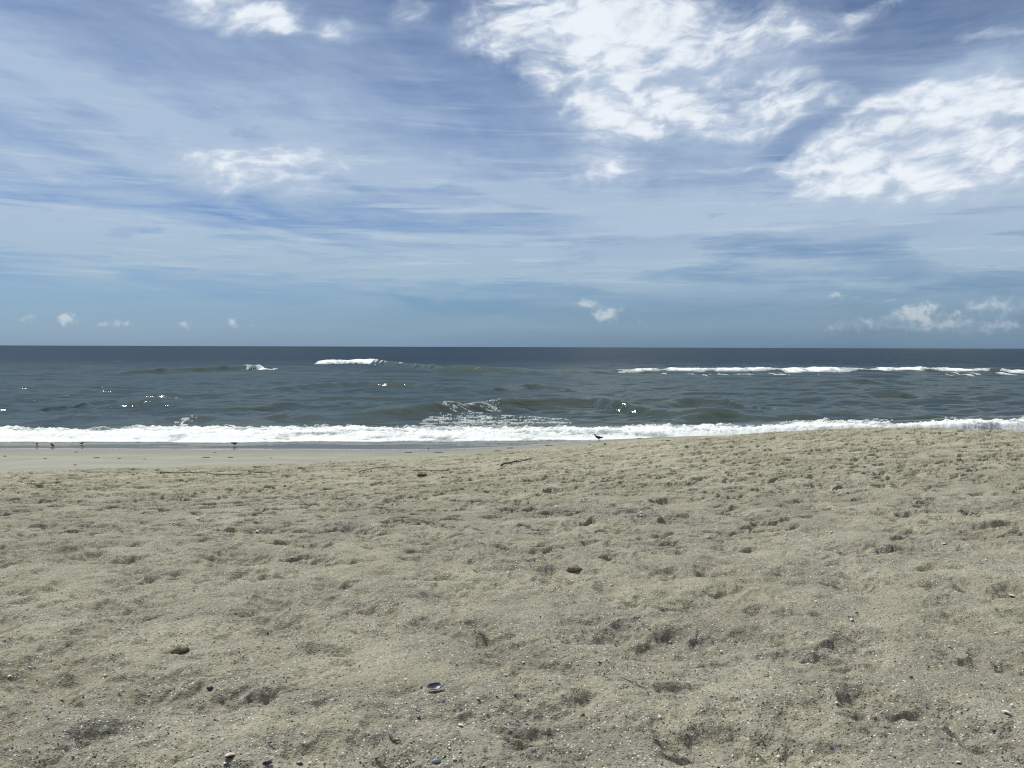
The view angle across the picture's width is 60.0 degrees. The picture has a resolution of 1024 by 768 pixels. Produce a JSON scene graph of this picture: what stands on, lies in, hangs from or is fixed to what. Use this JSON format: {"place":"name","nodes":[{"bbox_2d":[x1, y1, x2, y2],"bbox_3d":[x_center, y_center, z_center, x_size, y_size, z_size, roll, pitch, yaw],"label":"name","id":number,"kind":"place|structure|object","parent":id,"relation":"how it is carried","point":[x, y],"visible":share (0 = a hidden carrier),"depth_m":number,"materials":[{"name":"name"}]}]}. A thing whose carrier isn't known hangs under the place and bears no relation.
{"place":"outdoors","nodes":[
{"label":"outdoors","id":0,"kind":"place"},
{"bbox_2d":[160,472,253,474],"bbox_3d":[-5.811,1.696,16.711,2.218,0.106,0.401,1,3,24],"label":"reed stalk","id":1,"kind":"object","parent":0,"point":[205,472],"visible":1,"depth_m":16.64,"materials":[{"name":"brown plant"}]},
{"bbox_2d":[413,470,446,470],"bbox_3d":[-1.581,1.675,17.039,1.085,0.111,0.130,2,3,44],"label":"reed stalk","id":2,"kind":"object","parent":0,"point":[429,470],"visible":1,"depth_m":16.96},
{"bbox_2d":[0,427,1023,767],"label":"sand","id":3,"kind":"structure","parent":0,"point":[116,511],"depth_m":5.77,"materials":[{"name":"beige sand"}]},
{"bbox_2d":[170,645,188,653],"bbox_3d":[-1.771,1.414,4.726,0.097,0.050,0.061,0,2,-14],"label":"sand clod","id":4,"kind":"object","parent":3,"relation":"on","point":[178,649],"visible":1,"depth_m":4.71,"materials":[{"name":"beige sand"}]},
{"bbox_2d":[224,752,236,756],"bbox_3d":[-1.065,1.398,3.348,0.033,0.013,0.067,-17,-21,18],"label":"shell","id":5,"kind":"object","parent":3,"relation":"on","point":[229,754],"visible":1,"depth_m":3.33},
{"bbox_2d":[262,760,271,763],"bbox_3d":[-0.912,1.408,3.299,0.039,0.016,0.015,-3,22,-1],"label":"shell fragment","id":6,"kind":"object","parent":3,"relation":"on","point":[267,762],"visible":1,"depth_m":3.30,"materials":[{"name":"grey"}]},
{"bbox_2d":[389,734,400,741],"bbox_3d":[-0.475,1.429,3.574,0.018,0.023,0.092,-2,3,-36],"label":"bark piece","id":7,"kind":"object","parent":3,"relation":"on","point":[392,738],"visible":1,"depth_m":3.57,"materials":[{"name":"brown wood"}]},
{"bbox_2d":[427,682,442,689],"bbox_3d":[-0.351,1.383,4.047,0.074,0.015,0.050,-4,20,-10],"label":"clam shell","id":8,"kind":"object","parent":3,"relation":"on","point":[435,685],"visible":1,"depth_m":4.05},
{"bbox_2d":[431,758,440,763],"bbox_3d":[-0.293,1.452,3.417,0.038,0.016,0.019,-9,25,-14],"label":"shell fragment","id":9,"kind":"object","parent":3,"relation":"on","point":[435,761],"visible":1,"depth_m":3.41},
{"bbox_2d":[0,486,1023,767],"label":"shell grit","id":10,"kind":"object","parent":3,"relation":"on","point":[520,678],"visible":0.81,"depth_m":4.08,"materials":[{"name":"white"}]},
{"bbox_2d":[500,458,532,465],"bbox_3d":[0.038,1.602,18.197,0.280,0.107,1.468,2,3,29],"label":"driftwood branch","id":11,"kind":"object","parent":3,"relation":"on","point":[502,464],"visible":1,"depth_m":18.41,"materials":[{"name":"brown plant"}]},
{"bbox_2d":[566,564,581,571],"bbox_3d":[0.475,1.414,6.786,0.127,0.069,0.097,0,2,0],"label":"sand clod","id":12,"kind":"object","parent":3,"relation":"on","point":[572,568],"visible":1,"depth_m":6.76,"materials":[{"name":"beige sand"}]},
{"bbox_2d":[0,345,1023,448],"bbox_3d":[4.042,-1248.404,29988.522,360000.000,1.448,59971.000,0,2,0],"label":"sea","id":13,"kind":"structure","parent":0,"point":[84,387],"depth_m":75.77,"materials":[{"name":"liquid"}]},
{"bbox_2d":[0,359,1023,442],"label":"sea foam","id":14,"kind":"object","parent":13,"relation":"on","point":[183,432],"visible":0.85,"depth_m":35.49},
{"bbox_2d":[0,0,1023,348],"label":"sky","id":15,"kind":"structure","parent":0,"point":[347,173],"materials":[{"name":"blue"}]}
]}

